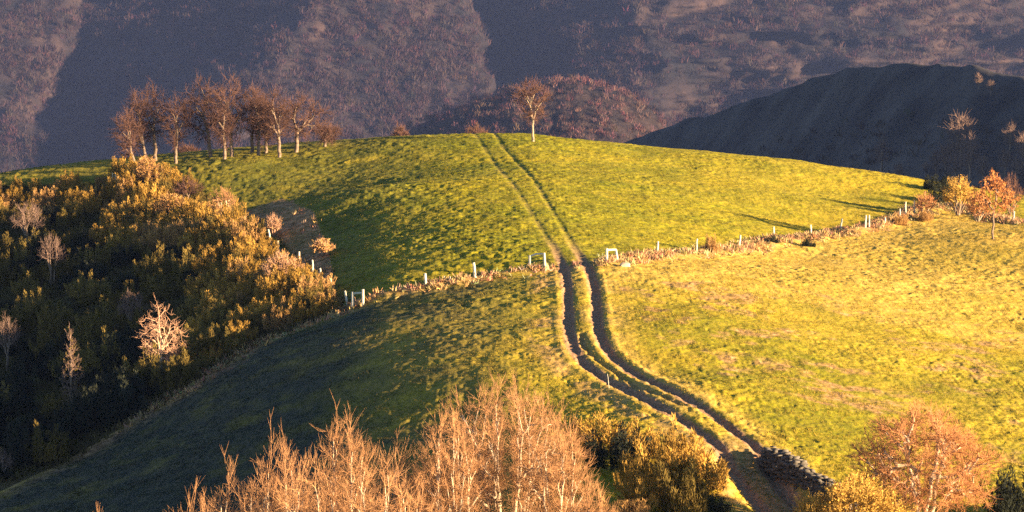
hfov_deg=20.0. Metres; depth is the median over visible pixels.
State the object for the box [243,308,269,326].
broom shrub
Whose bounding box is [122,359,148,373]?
gorse shrub
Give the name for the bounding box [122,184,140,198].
broom shrub
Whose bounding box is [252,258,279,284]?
bracken clump
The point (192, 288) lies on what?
broom shrub
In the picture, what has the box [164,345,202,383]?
bush
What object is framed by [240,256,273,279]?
broom shrub
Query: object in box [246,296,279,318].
broom shrub
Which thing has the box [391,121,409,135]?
bare tree
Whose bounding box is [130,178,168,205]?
broom shrub
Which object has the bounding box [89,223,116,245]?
broom shrub
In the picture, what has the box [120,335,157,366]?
gorse shrub
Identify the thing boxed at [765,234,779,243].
gorse shrub
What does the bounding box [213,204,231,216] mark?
bracken clump
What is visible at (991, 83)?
bare tree
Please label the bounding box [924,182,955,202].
gorse shrub
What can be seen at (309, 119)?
beech tree
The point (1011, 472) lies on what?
gorse shrub
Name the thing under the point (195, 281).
broom shrub
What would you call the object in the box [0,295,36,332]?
heather shrub
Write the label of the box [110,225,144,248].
broom shrub
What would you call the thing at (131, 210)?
broom shrub
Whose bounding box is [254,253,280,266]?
broom shrub
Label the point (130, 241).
heather shrub
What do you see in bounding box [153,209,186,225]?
broom shrub
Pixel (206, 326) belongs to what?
heather shrub
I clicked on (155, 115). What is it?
beech tree
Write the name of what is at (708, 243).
bracken clump
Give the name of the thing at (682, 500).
bush
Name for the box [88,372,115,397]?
gorse shrub
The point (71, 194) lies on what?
broom shrub
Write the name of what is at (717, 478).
broom shrub
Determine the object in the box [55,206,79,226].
heather shrub
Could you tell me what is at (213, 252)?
broom shrub
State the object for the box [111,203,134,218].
heather shrub
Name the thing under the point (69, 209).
broom shrub
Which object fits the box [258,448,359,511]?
bare tree
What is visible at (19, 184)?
broom shrub
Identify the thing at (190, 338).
heather shrub
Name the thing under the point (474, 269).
fence post
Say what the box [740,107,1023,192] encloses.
ridge scrub
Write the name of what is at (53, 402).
heather shrub
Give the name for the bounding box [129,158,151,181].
broom shrub
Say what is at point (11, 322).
heather shrub
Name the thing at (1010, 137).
bare tree
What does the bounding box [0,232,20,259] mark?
heather shrub
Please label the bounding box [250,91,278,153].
beech tree
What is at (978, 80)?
bare tree
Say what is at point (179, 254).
gorse shrub
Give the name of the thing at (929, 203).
leafy shrub
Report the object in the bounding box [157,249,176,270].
heather shrub
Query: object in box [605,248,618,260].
timber frame
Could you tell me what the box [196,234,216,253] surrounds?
broom shrub
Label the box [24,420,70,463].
bush
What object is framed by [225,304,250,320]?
broom shrub
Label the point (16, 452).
gorse shrub
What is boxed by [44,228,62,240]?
heather shrub
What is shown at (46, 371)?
gorse shrub
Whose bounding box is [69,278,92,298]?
heather shrub
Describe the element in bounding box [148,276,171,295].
heather shrub
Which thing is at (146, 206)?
heather shrub
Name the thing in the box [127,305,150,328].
heather shrub
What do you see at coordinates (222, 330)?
heather shrub
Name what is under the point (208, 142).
beech tree
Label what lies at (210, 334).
broom shrub
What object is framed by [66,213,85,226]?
heather shrub
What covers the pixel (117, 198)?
shrub
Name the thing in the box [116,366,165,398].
gorse shrub
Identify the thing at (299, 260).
bracken clump
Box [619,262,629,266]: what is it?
rock
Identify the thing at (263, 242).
broom shrub
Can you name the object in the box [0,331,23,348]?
heather shrub
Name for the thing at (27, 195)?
broom shrub
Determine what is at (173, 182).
broom shrub
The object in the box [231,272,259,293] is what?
broom shrub
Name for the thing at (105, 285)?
heather shrub
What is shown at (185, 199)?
broom shrub
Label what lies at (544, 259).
timber frame
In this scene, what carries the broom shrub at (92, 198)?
on the hill
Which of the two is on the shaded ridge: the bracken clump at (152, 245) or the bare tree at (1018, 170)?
the bare tree at (1018, 170)
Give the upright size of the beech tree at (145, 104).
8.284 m
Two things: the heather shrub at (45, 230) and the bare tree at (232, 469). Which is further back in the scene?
the heather shrub at (45, 230)
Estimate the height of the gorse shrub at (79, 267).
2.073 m
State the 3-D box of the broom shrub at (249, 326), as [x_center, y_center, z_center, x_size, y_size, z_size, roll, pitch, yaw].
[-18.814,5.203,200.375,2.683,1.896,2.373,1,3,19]
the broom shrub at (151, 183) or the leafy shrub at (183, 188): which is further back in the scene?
the broom shrub at (151, 183)
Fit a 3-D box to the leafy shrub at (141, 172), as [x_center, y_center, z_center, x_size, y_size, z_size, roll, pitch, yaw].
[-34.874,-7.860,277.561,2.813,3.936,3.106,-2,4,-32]
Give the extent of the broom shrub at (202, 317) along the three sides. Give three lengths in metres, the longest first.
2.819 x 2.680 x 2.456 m
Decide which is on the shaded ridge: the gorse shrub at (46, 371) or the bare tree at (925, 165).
the bare tree at (925, 165)
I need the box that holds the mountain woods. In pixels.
[0,0,1023,172]
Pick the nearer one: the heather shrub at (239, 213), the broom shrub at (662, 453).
the broom shrub at (662, 453)
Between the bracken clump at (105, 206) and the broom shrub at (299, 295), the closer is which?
the broom shrub at (299, 295)
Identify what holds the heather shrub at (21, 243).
on the hill
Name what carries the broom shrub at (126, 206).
on the hill
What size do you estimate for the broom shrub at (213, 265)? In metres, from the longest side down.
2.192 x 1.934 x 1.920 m
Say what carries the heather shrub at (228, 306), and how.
on the hill
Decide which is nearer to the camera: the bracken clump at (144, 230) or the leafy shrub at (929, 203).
the bracken clump at (144, 230)
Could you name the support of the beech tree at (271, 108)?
on the hill
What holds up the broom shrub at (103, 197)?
on the hill
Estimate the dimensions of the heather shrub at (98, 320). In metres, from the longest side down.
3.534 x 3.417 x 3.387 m
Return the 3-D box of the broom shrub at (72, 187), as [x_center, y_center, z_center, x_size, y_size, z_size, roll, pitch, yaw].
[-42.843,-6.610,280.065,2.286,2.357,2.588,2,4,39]
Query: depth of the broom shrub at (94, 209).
272.81 m
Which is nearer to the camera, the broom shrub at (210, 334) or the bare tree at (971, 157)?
the broom shrub at (210, 334)
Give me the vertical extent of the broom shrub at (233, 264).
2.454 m
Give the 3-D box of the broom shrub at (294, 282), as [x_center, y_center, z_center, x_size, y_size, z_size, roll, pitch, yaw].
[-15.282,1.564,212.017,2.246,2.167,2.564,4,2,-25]
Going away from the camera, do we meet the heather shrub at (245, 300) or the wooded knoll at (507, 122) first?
the heather shrub at (245, 300)
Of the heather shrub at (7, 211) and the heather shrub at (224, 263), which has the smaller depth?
the heather shrub at (224, 263)
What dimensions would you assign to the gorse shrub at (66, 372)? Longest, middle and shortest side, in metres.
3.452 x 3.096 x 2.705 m
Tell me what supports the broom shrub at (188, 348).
on the hill
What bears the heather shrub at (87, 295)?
on the hill
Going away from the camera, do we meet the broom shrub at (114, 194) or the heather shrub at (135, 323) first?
the heather shrub at (135, 323)
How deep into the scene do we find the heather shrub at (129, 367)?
194.80 m
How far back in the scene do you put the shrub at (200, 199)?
264.94 m
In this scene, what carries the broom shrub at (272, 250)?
on the hill
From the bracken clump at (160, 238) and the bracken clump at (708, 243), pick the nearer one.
the bracken clump at (708, 243)
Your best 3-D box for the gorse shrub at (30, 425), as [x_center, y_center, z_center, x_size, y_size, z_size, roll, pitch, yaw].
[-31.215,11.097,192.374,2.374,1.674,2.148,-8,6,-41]
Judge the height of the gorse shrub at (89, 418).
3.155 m
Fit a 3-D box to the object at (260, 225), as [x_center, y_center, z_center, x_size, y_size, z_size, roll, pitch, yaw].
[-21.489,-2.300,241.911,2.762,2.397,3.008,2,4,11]
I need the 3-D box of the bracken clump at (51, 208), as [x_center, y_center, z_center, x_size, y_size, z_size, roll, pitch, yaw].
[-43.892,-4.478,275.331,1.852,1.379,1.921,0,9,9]
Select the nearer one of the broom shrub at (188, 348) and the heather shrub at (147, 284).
the broom shrub at (188, 348)
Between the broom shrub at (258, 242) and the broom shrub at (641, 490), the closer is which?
the broom shrub at (641, 490)
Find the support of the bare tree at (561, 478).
on the hill
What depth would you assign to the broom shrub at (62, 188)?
280.48 m
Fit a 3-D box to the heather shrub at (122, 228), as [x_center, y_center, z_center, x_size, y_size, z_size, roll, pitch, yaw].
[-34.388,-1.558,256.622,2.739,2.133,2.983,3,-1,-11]
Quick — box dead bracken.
[111,200,1023,433]
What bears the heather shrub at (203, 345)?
on the hill
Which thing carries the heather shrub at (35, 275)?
on the hill
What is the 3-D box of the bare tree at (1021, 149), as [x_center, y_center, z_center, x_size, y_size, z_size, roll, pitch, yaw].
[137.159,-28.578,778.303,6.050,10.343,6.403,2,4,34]
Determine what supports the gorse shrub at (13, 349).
on the hill
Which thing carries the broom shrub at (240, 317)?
on the hill
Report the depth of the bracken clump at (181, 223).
250.25 m
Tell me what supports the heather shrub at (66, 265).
on the hill
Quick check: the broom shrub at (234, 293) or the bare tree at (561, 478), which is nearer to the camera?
the bare tree at (561, 478)
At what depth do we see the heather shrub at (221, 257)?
234.53 m
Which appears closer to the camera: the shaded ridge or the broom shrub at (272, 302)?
the broom shrub at (272, 302)
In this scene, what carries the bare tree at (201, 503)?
on the hill
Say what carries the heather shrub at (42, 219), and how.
on the hill
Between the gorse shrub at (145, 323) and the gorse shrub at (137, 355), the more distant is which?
the gorse shrub at (145, 323)
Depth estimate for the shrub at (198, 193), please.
269.57 m
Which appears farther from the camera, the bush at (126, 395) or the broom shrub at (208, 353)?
the broom shrub at (208, 353)
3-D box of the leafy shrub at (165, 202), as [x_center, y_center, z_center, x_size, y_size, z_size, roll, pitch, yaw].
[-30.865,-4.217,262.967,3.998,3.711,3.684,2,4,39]
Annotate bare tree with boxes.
[0,312,22,370]
[0,447,14,479]
[9,199,44,239]
[37,233,69,284]
[58,324,84,402]
[115,288,149,328]
[136,292,188,370]
[167,475,209,511]
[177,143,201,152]
[206,442,270,511]
[207,186,240,212]
[235,412,317,511]
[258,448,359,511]
[307,388,396,511]
[335,440,445,511]
[355,427,482,511]
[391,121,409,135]
[406,405,500,511]
[428,371,593,511]
[464,123,488,133]
[504,409,604,511]
[571,469,618,511]
[839,397,1007,511]
[873,135,890,171]
[893,163,905,174]
[922,160,930,176]
[941,108,980,168]
[947,149,965,176]
[955,132,982,181]
[973,154,991,183]
[975,71,982,89]
[986,80,994,94]
[996,148,1014,176]
[1001,123,1020,154]
[1010,154,1023,182]
[1014,131,1023,166]
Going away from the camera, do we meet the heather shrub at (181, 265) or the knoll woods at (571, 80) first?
the heather shrub at (181, 265)
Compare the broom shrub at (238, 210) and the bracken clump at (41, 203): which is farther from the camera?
the bracken clump at (41, 203)
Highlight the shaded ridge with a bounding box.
[624,63,1023,194]
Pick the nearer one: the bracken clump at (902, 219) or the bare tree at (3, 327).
the bare tree at (3, 327)
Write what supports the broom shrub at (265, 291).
on the hill
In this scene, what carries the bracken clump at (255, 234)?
on the hill
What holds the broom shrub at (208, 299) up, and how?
on the hill
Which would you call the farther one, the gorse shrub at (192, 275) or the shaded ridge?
the shaded ridge
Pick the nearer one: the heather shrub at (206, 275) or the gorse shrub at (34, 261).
the heather shrub at (206, 275)
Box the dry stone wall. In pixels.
[758,446,857,511]
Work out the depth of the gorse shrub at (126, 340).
205.92 m
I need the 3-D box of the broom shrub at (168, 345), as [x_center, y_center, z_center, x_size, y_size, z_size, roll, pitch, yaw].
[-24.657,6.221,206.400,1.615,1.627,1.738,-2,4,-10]
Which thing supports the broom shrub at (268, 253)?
on the hill
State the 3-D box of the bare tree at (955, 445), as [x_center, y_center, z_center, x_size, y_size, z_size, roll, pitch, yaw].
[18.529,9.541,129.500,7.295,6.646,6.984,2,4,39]
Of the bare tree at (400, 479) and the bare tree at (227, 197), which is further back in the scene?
the bare tree at (227, 197)
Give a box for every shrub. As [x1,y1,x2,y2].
[0,200,14,217]
[0,204,25,224]
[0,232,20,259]
[0,251,17,275]
[0,258,17,286]
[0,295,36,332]
[0,297,15,309]
[0,303,10,318]
[0,320,16,337]
[0,329,28,356]
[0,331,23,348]
[0,380,17,407]
[0,442,9,459]
[0,447,12,470]
[0,460,14,481]
[5,184,24,201]
[6,426,49,468]
[10,174,23,190]
[10,270,38,294]
[11,227,46,257]
[11,256,34,276]
[13,239,39,264]
[15,405,49,430]
[16,289,45,318]
[17,261,48,282]
[19,202,50,233]
[20,195,32,209]
[22,231,50,245]
[23,236,57,260]
[24,187,39,200]
[24,286,61,322]
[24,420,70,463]
[25,294,52,306]
[26,411,53,436]
[27,178,43,188]
[28,280,50,299]
[29,219,54,237]
[30,252,53,269]
[30,417,70,451]
[33,352,69,380]
[34,392,65,420]
[35,304,71,330]
[36,316,71,340]
[36,339,65,361]
[40,248,78,280]
[42,205,59,223]
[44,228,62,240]
[45,230,70,251]
[45,243,70,261]
[45,429,77,451]
[47,353,75,377]
[50,191,67,205]
[51,349,84,377]
[52,351,92,386]
[53,181,69,194]
[55,177,79,197]
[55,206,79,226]
[55,331,82,354]
[56,196,83,217]
[58,272,81,289]
[59,170,82,186]
[60,309,81,330]
[63,271,92,294]
[63,324,102,347]
[64,186,88,204]
[65,383,127,431]
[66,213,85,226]
[69,229,96,252]
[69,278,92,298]
[71,192,89,210]
[72,256,100,277]
[73,242,95,262]
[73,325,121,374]
[75,296,118,336]
[76,270,111,304]
[77,243,111,266]
[77,260,107,280]
[78,182,97,195]
[82,185,102,206]
[82,362,121,390]
[86,200,100,213]
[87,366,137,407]
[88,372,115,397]
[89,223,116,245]
[89,333,122,355]
[94,279,111,297]
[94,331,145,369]
[97,186,112,201]
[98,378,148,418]
[99,200,121,225]
[100,179,115,195]
[101,204,131,229]
[101,235,129,263]
[102,212,126,234]
[104,200,127,213]
[105,279,136,310]
[105,323,144,347]
[107,153,135,178]
[107,166,141,192]
[107,186,117,200]
[107,223,125,244]
[108,227,132,243]
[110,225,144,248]
[110,242,139,266]
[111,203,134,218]
[116,267,152,289]
[116,354,170,379]
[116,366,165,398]
[117,298,147,319]
[118,196,140,212]
[118,234,141,248]
[118,280,153,306]
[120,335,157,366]
[122,183,140,204]
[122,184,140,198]
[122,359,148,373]
[124,202,146,218]
[125,214,151,230]
[126,213,145,229]
[126,239,151,259]
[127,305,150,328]
[128,160,147,177]
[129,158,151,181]
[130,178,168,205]
[131,196,151,214]
[132,202,165,223]
[133,153,162,182]
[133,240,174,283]
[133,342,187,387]
[135,177,155,192]
[138,199,157,217]
[138,211,159,224]
[138,268,173,293]
[138,310,163,331]
[140,243,163,264]
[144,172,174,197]
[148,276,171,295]
[151,189,173,204]
[151,189,189,215]
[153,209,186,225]
[153,214,175,226]
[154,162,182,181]
[155,283,177,299]
[156,347,178,360]
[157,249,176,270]
[157,338,175,350]
[157,355,195,389]
[161,174,181,189]
[161,211,185,224]
[161,243,177,256]
[161,307,188,332]
[164,241,193,262]
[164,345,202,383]
[166,196,200,219]
[168,307,187,322]
[169,276,191,293]
[169,320,197,344]
[169,343,195,366]
[171,245,213,280]
[172,175,204,198]
[174,194,212,218]
[175,168,197,190]
[175,322,208,351]
[176,211,196,224]
[176,228,205,253]
[176,229,187,250]
[178,340,198,356]
[179,203,217,227]
[179,267,198,284]
[180,286,219,316]
[182,272,220,296]
[182,339,197,354]
[184,245,203,263]
[185,217,214,228]
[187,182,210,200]
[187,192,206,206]
[187,305,220,333]
[188,341,208,360]
[189,296,225,326]
[189,355,206,369]
[190,250,218,274]
[190,274,213,300]
[191,232,209,253]
[193,221,221,243]
[195,326,224,353]
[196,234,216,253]
[197,288,237,312]
[198,310,228,333]
[199,346,221,360]
[200,269,229,299]
[201,241,230,260]
[201,300,238,328]
[201,322,212,336]
[202,248,214,263]
[202,267,216,283]
[202,329,223,346]
[205,346,222,357]
[206,214,227,233]
[207,301,236,317]
[208,222,222,246]
[208,256,226,275]
[209,331,229,346]
[210,311,236,338]
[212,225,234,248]
[214,205,246,221]
[215,200,255,229]
[215,246,251,270]
[215,265,224,281]
[216,268,241,289]
[218,247,233,262]
[219,327,246,349]
[220,221,233,240]
[222,253,257,276]
[223,198,248,220]
[223,320,258,339]
[224,306,259,327]
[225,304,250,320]
[226,230,254,252]
[226,321,257,341]
[227,276,255,298]
[227,295,253,310]
[230,238,259,256]
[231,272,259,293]
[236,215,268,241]
[236,281,253,301]
[239,233,257,246]
[240,238,266,258]
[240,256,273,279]
[241,243,262,264]
[243,306,274,331]
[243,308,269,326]
[245,234,275,247]
[245,235,268,250]
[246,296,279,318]
[248,289,260,302]
[253,272,292,301]
[254,240,274,254]
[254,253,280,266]
[256,248,304,275]
[260,294,280,313]
[261,244,284,258]
[262,240,279,262]
[264,264,288,290]
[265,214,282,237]
[265,291,286,306]
[268,261,297,278]
[278,296,306,324]
[283,291,312,312]
[286,263,322,286]
[286,286,312,304]
[289,265,314,289]
[298,268,324,284]
[298,280,334,306]
[305,296,324,316]
[308,237,335,255]
[318,293,339,313]
[563,410,635,453]
[583,420,652,470]
[612,442,673,511]
[617,416,659,455]
[617,428,694,489]
[648,414,710,470]
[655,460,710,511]
[667,448,730,494]
[700,492,732,511]
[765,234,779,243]
[791,488,833,511]
[801,236,815,246]
[807,467,917,511]
[913,191,938,211]
[923,174,944,189]
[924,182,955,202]
[938,174,958,190]
[940,174,975,215]
[964,189,991,221]
[979,469,1023,511]
[995,463,1023,504]
[997,172,1023,215]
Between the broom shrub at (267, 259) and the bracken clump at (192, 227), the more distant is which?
the bracken clump at (192, 227)
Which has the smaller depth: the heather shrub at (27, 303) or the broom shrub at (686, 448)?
the broom shrub at (686, 448)
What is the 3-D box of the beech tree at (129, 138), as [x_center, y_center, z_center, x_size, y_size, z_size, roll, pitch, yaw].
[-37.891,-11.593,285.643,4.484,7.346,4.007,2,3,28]
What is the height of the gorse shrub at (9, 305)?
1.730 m
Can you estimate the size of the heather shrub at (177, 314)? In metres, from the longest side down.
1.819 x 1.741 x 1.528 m
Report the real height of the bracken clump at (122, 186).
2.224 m
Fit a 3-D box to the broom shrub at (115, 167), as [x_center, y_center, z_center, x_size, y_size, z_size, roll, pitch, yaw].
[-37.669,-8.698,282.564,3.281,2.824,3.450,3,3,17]
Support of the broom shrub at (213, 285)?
on the hill
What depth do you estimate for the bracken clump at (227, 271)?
223.41 m
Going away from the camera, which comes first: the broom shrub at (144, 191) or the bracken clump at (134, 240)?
the bracken clump at (134, 240)
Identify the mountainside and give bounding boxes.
[0,0,1023,171]
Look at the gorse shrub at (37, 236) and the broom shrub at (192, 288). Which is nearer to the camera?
the broom shrub at (192, 288)
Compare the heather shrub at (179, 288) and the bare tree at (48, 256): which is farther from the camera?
the bare tree at (48, 256)
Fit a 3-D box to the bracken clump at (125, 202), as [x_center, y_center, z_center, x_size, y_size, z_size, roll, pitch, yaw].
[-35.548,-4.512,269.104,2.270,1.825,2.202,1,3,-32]
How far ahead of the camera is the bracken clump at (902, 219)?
254.32 m
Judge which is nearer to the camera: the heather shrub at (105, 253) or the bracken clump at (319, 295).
the bracken clump at (319, 295)
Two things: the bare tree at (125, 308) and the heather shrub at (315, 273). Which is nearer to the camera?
the heather shrub at (315, 273)
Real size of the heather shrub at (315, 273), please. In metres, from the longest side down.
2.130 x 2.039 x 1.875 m
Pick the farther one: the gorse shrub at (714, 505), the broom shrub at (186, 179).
the broom shrub at (186, 179)
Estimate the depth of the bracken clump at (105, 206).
271.73 m
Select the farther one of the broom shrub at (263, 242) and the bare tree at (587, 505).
the broom shrub at (263, 242)
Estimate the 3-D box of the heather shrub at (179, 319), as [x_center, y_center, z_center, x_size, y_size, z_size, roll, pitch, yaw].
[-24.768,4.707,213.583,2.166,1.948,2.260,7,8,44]
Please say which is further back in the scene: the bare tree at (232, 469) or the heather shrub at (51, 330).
the heather shrub at (51, 330)
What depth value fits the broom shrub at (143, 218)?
260.81 m
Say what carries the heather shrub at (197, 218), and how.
on the hill
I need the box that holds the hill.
[0,133,1023,511]
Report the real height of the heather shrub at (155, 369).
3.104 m
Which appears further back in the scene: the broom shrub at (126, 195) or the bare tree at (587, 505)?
the broom shrub at (126, 195)
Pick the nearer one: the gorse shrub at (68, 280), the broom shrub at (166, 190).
the gorse shrub at (68, 280)
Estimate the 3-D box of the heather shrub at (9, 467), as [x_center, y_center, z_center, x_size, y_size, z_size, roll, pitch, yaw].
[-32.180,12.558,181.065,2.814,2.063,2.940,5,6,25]
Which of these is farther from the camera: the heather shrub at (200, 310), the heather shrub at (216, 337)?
the heather shrub at (200, 310)
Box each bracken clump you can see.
[0,194,15,204]
[0,199,14,208]
[30,196,54,208]
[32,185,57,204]
[40,202,58,213]
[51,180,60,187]
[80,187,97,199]
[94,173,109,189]
[100,201,116,213]
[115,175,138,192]
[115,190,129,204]
[117,197,139,207]
[129,236,149,246]
[133,218,164,242]
[138,230,165,252]
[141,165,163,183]
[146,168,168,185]
[153,222,181,248]
[166,219,200,235]
[167,228,188,247]
[185,221,207,239]
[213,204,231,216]
[222,217,241,231]
[225,256,255,283]
[227,291,250,306]
[229,215,268,242]
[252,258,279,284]
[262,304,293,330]
[272,254,307,275]
[278,296,309,311]
[296,273,336,296]
[311,289,343,305]
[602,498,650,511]
[705,233,720,253]
[892,213,908,224]
[915,210,933,220]
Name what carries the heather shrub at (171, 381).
on the hill
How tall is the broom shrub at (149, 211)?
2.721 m
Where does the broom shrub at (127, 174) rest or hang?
on the hill
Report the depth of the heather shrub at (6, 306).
233.63 m
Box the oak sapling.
[966,168,1022,238]
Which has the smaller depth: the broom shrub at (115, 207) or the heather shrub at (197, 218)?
the heather shrub at (197, 218)
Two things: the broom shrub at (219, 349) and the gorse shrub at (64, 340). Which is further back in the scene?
the gorse shrub at (64, 340)
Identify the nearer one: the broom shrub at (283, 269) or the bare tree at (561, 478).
the bare tree at (561, 478)
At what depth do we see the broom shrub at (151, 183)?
273.03 m
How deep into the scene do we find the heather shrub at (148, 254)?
244.45 m
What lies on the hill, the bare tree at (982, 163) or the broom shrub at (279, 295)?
the broom shrub at (279, 295)
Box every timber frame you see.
[351,289,363,306]
[529,253,545,266]
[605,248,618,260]
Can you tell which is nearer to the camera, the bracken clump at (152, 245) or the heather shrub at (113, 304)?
the heather shrub at (113, 304)
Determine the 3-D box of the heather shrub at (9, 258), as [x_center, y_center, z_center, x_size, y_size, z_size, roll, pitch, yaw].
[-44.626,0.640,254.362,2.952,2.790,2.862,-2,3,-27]
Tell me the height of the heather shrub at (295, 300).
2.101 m
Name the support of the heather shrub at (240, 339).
on the hill
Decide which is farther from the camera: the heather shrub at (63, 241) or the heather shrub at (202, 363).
the heather shrub at (63, 241)
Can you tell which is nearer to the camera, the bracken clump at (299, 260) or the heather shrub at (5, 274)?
the bracken clump at (299, 260)
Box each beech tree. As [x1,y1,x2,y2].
[108,102,148,163]
[117,87,155,156]
[122,77,176,159]
[157,86,196,163]
[168,69,231,156]
[196,69,259,156]
[203,97,242,158]
[235,79,267,152]
[240,87,276,155]
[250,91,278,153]
[253,84,300,157]
[273,89,336,152]
[309,117,345,146]
[508,75,555,141]
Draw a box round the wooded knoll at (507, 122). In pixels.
[408,81,662,142]
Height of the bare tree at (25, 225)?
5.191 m
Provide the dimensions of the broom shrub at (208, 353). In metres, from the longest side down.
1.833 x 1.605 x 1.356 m
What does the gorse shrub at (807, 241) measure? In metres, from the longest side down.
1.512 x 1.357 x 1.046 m
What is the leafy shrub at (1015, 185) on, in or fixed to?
on the hill
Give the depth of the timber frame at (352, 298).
198.39 m
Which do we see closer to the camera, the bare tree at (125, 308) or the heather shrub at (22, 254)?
the bare tree at (125, 308)
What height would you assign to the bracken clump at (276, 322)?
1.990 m
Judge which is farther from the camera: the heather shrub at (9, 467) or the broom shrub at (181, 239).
the broom shrub at (181, 239)
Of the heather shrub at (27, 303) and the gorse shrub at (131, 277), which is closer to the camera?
the heather shrub at (27, 303)
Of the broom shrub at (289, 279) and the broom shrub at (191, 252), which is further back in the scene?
the broom shrub at (191, 252)
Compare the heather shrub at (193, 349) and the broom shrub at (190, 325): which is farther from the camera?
the broom shrub at (190, 325)
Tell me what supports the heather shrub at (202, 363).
on the hill
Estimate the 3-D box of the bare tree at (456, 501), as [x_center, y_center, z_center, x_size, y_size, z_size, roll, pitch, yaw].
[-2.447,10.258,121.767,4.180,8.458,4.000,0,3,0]
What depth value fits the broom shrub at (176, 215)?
259.13 m
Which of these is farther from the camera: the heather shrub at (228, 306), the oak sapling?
the oak sapling
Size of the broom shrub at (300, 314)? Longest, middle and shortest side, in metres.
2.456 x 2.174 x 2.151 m
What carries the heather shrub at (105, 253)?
on the hill
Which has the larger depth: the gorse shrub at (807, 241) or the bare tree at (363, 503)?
the gorse shrub at (807, 241)
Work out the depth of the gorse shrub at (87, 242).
258.57 m
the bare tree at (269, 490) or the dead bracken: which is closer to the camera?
the bare tree at (269, 490)
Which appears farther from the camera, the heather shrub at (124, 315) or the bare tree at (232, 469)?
the heather shrub at (124, 315)
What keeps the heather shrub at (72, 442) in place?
on the hill
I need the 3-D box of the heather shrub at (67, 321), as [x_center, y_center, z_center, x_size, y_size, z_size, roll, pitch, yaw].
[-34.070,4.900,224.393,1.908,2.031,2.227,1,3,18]
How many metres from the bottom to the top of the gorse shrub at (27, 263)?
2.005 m
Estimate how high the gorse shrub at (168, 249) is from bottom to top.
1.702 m
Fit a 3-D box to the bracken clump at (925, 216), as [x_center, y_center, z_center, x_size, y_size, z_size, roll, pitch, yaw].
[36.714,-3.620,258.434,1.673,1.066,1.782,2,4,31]
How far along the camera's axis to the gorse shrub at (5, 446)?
183.50 m
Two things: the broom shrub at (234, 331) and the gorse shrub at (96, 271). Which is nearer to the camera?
the broom shrub at (234, 331)
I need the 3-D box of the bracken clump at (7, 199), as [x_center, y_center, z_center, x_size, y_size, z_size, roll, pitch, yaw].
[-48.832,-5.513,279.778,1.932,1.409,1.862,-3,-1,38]
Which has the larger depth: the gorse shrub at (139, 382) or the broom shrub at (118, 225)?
the broom shrub at (118, 225)
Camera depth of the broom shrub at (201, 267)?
231.87 m
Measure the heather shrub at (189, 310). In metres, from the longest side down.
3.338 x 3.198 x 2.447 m
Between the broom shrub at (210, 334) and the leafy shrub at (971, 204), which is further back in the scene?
the leafy shrub at (971, 204)
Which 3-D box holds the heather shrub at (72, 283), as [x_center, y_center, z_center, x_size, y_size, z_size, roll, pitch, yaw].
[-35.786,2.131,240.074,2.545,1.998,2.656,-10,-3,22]
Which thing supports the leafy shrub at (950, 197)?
on the hill
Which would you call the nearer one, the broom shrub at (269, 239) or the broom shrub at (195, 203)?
the broom shrub at (269, 239)
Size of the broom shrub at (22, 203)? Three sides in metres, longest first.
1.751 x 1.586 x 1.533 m
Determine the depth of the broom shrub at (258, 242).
235.35 m
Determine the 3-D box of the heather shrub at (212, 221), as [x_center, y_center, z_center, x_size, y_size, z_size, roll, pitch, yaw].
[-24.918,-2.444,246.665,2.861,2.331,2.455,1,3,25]
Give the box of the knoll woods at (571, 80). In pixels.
[392,73,667,142]
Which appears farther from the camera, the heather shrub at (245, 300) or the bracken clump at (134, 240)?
the bracken clump at (134, 240)
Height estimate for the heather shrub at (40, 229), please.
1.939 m
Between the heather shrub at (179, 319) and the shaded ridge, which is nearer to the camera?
the heather shrub at (179, 319)
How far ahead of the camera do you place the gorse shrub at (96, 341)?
209.58 m
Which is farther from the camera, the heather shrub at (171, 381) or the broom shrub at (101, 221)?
the broom shrub at (101, 221)
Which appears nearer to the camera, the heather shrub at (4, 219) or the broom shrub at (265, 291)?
the broom shrub at (265, 291)
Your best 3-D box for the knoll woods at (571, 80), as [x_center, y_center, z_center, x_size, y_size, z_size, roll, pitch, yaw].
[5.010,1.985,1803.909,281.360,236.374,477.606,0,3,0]
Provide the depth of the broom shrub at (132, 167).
280.88 m
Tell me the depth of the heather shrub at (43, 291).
241.25 m
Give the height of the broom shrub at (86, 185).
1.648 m
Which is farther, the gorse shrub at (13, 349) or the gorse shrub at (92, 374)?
the gorse shrub at (13, 349)
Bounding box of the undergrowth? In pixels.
[0,179,355,485]
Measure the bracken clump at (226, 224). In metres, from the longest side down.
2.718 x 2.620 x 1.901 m
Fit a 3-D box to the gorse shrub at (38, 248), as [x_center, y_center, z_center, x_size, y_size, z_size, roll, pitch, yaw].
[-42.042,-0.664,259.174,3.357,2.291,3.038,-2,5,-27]

